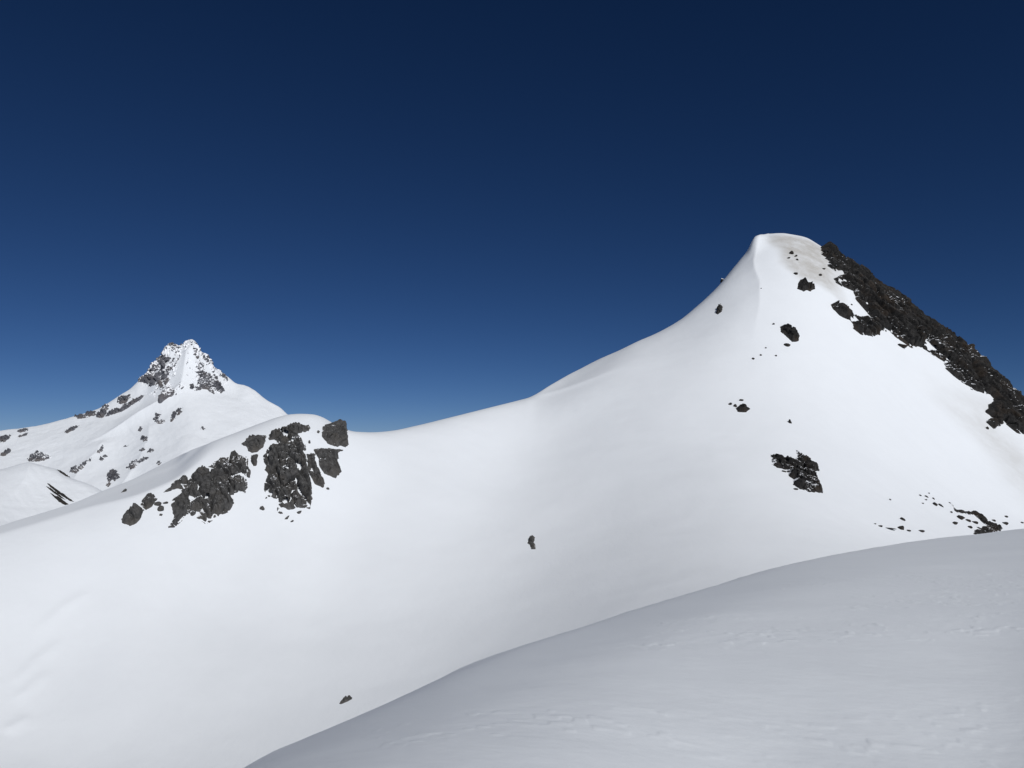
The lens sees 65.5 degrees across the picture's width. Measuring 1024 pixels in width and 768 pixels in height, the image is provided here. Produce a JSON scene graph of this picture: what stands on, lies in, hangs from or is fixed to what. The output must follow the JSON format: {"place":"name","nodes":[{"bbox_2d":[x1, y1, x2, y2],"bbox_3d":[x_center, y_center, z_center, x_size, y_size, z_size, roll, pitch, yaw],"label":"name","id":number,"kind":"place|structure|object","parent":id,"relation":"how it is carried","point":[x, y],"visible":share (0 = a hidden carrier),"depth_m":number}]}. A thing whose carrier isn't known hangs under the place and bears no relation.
{"place":"outdoors","nodes":[
{"label":"outdoors","id":0,"kind":"place"},
{"bbox_2d":[0,462,100,525],"bbox_3d":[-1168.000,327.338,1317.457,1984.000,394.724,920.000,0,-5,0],"label":"snow spur","id":1,"kind":"structure","parent":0,"point":[25,492],"depth_m":1229.04},
{"bbox_2d":[46,486,63,498],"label":"rock","id":2,"kind":"object","parent":1,"relation":"on","point":[54,492],"visible":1,"depth_m":1227.02},
{"bbox_2d":[51,493,67,504],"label":"rock","id":3,"kind":"object","parent":1,"relation":"on","point":[59,499],"visible":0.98,"depth_m":1209.22},
{"bbox_2d":[47,483,73,501],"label":"rock","id":4,"kind":"object","parent":1,"relation":"on","point":[59,492],"visible":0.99,"depth_m":1228.37},
{"bbox_2d":[0,339,287,490],"bbox_3d":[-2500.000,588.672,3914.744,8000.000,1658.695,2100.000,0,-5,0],"label":"mountain","id":5,"kind":"structure","parent":0,"point":[233,407],"depth_m":3572.99},
{"bbox_2d":[0,434,10,441],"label":"rock","id":6,"kind":"object","parent":5,"relation":"on","point":[5,437],"visible":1,"depth_m":3620.93},
{"bbox_2d":[0,448,10,455],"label":"rock","id":7,"kind":"object","parent":5,"relation":"on","point":[7,451],"visible":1,"depth_m":3461.10},
{"bbox_2d":[17,428,27,432],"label":"rock","id":8,"kind":"object","parent":5,"relation":"on","point":[22,430],"visible":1,"depth_m":3713.66},
{"bbox_2d":[27,450,50,461],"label":"rock","id":9,"kind":"object","parent":5,"relation":"on","point":[40,456],"visible":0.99,"depth_m":3413.08},
{"bbox_2d":[64,425,77,432],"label":"rock","id":10,"kind":"object","parent":5,"relation":"on","point":[73,428],"visible":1,"depth_m":3666.45},
{"bbox_2d":[69,465,79,473],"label":"rock","id":11,"kind":"object","parent":5,"relation":"on","point":[74,469],"visible":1,"depth_m":3251.22},
{"bbox_2d":[74,413,87,418],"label":"rock","id":12,"kind":"object","parent":5,"relation":"on","point":[80,416],"visible":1,"depth_m":3806.80},
{"bbox_2d":[78,458,91,469],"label":"rock","id":13,"kind":"object","parent":5,"relation":"on","point":[84,463],"visible":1,"depth_m":3284.06},
{"bbox_2d":[84,410,95,416],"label":"rock","id":14,"kind":"object","parent":5,"relation":"on","point":[89,413],"visible":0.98,"depth_m":3816.87},
{"bbox_2d":[96,409,106,417],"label":"rock","id":15,"kind":"object","parent":5,"relation":"on","point":[102,413],"visible":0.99,"depth_m":3781.76},
{"bbox_2d":[101,404,109,409],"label":"rock","id":16,"kind":"object","parent":5,"relation":"on","point":[105,407],"visible":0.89,"depth_m":3847.90},
{"bbox_2d":[106,469,119,486],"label":"rock","id":17,"kind":"object","parent":5,"relation":"on","point":[111,474],"visible":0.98,"depth_m":3186.76},
{"bbox_2d":[117,394,130,403],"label":"rock","id":18,"kind":"object","parent":5,"relation":"on","point":[120,400],"visible":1,"depth_m":3873.03},
{"bbox_2d":[106,395,142,415],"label":"rock","id":19,"kind":"object","parent":5,"relation":"on","point":[122,408],"visible":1,"depth_m":3809.14},
{"bbox_2d":[126,456,148,469],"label":"rock","id":20,"kind":"object","parent":5,"relation":"on","point":[133,465],"visible":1,"depth_m":3256.48},
{"bbox_2d":[140,435,147,441],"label":"rock","id":21,"kind":"object","parent":5,"relation":"on","point":[144,438],"visible":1,"depth_m":3437.51},
{"bbox_2d":[140,354,174,389],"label":"cliff","id":22,"kind":"structure","parent":5,"relation":"on","point":[152,376],"depth_m":3928.14},
{"bbox_2d":[153,412,165,423],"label":"rock","id":23,"kind":"object","parent":5,"relation":"on","point":[156,419],"visible":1,"depth_m":3579.83},
{"bbox_2d":[170,411,176,421],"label":"rock","id":24,"kind":"object","parent":5,"relation":"on","point":[173,414],"visible":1,"depth_m":3574.66},
{"bbox_2d":[176,408,182,414],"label":"rock","id":25,"kind":"object","parent":5,"relation":"on","point":[178,410],"visible":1,"depth_m":3603.53},
{"bbox_2d":[138,340,228,402],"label":"summit crag","id":26,"kind":"structure","parent":5,"relation":"on","point":[166,392],"depth_m":3967.41},
{"bbox_2d":[190,372,224,392],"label":"cliff","id":27,"kind":"structure","parent":5,"relation":"on","point":[216,384],"depth_m":3864.56},
{"bbox_2d":[0,233,1023,767],"bbox_3d":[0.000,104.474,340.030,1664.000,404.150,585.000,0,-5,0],"label":"snow ridge","id":28,"kind":"structure","parent":0,"point":[380,571],"depth_m":198.42},
{"bbox_2d":[121,503,143,525],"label":"rock","id":29,"kind":"object","parent":28,"relation":"on","point":[132,515],"visible":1,"depth_m":180.08},
{"bbox_2d":[141,493,156,509],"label":"rock","id":30,"kind":"object","parent":28,"relation":"on","point":[148,500],"visible":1,"depth_m":185.79},
{"bbox_2d":[157,505,163,510],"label":"stone","id":31,"kind":"object","parent":28,"relation":"on","point":[160,508],"visible":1,"depth_m":184.51},
{"bbox_2d":[164,450,250,527],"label":"rock outcrop","id":32,"kind":"object","parent":28,"relation":"on","point":[216,480],"visible":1,"depth_m":196.54},
{"bbox_2d":[242,434,266,452],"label":"rock","id":33,"kind":"object","parent":28,"relation":"on","point":[253,443],"visible":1,"depth_m":216.44},
{"bbox_2d":[251,454,257,465],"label":"rock","id":34,"kind":"object","parent":28,"relation":"on","point":[254,457],"visible":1,"depth_m":210.19},
{"bbox_2d":[263,422,312,513],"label":"rock outcrop","id":35,"kind":"object","parent":28,"relation":"on","point":[280,477],"visible":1,"depth_m":208.26},
{"bbox_2d":[306,453,324,487],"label":"rock","id":36,"kind":"object","parent":28,"relation":"on","point":[315,474],"visible":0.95,"depth_m":213.18},
{"bbox_2d":[314,448,342,477],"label":"rock","id":37,"kind":"object","parent":28,"relation":"on","point":[329,465],"visible":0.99,"depth_m":220.25},
{"bbox_2d":[322,419,348,446],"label":"rock","id":38,"kind":"object","parent":28,"relation":"on","point":[335,434],"visible":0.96,"depth_m":232.81},
{"bbox_2d":[339,695,351,703],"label":"rock","id":39,"kind":"object","parent":28,"relation":"on","point":[346,699],"visible":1,"depth_m":136.22},
{"bbox_2d":[527,535,535,548],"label":"rock","id":40,"kind":"object","parent":28,"relation":"on","point":[531,540],"visible":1,"depth_m":204.81},
{"bbox_2d":[716,304,722,314],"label":"rock","id":41,"kind":"object","parent":28,"relation":"on","point":[719,308],"visible":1,"depth_m":381.19},
{"bbox_2d":[736,403,749,411],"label":"rock","id":42,"kind":"object","parent":28,"relation":"on","point":[743,407],"visible":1,"depth_m":288.48},
{"bbox_2d":[780,323,799,341],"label":"rock","id":43,"kind":"object","parent":28,"relation":"on","point":[789,331],"visible":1,"depth_m":351.57},
{"bbox_2d":[771,450,823,492],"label":"rock outcrop","id":44,"kind":"object","parent":28,"relation":"on","point":[801,468],"visible":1,"depth_m":242.89},
{"bbox_2d":[797,277,814,291],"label":"rock","id":45,"kind":"object","parent":28,"relation":"on","point":[804,284],"visible":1,"depth_m":392.86},
{"bbox_2d":[821,241,1023,433],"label":"rock band","id":46,"kind":"object","parent":28,"relation":"on","point":[903,316],"visible":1,"depth_m":400.60},
{"bbox_2d":[949,502,1001,533],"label":"rock outcrop","id":47,"kind":"object","parent":28,"relation":"on","point":[982,518],"visible":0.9,"depth_m":266.02},
{"bbox_2d":[0,0,1023,431],"label":"sky","id":48,"kind":"structure","parent":0,"point":[370,215]},
{"bbox_2d":[244,529,1023,767],"bbox_3d":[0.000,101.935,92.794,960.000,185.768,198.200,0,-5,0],"label":"snow slope","id":49,"kind":"structure","parent":0,"point":[906,655],"depth_m":6.64}
]}

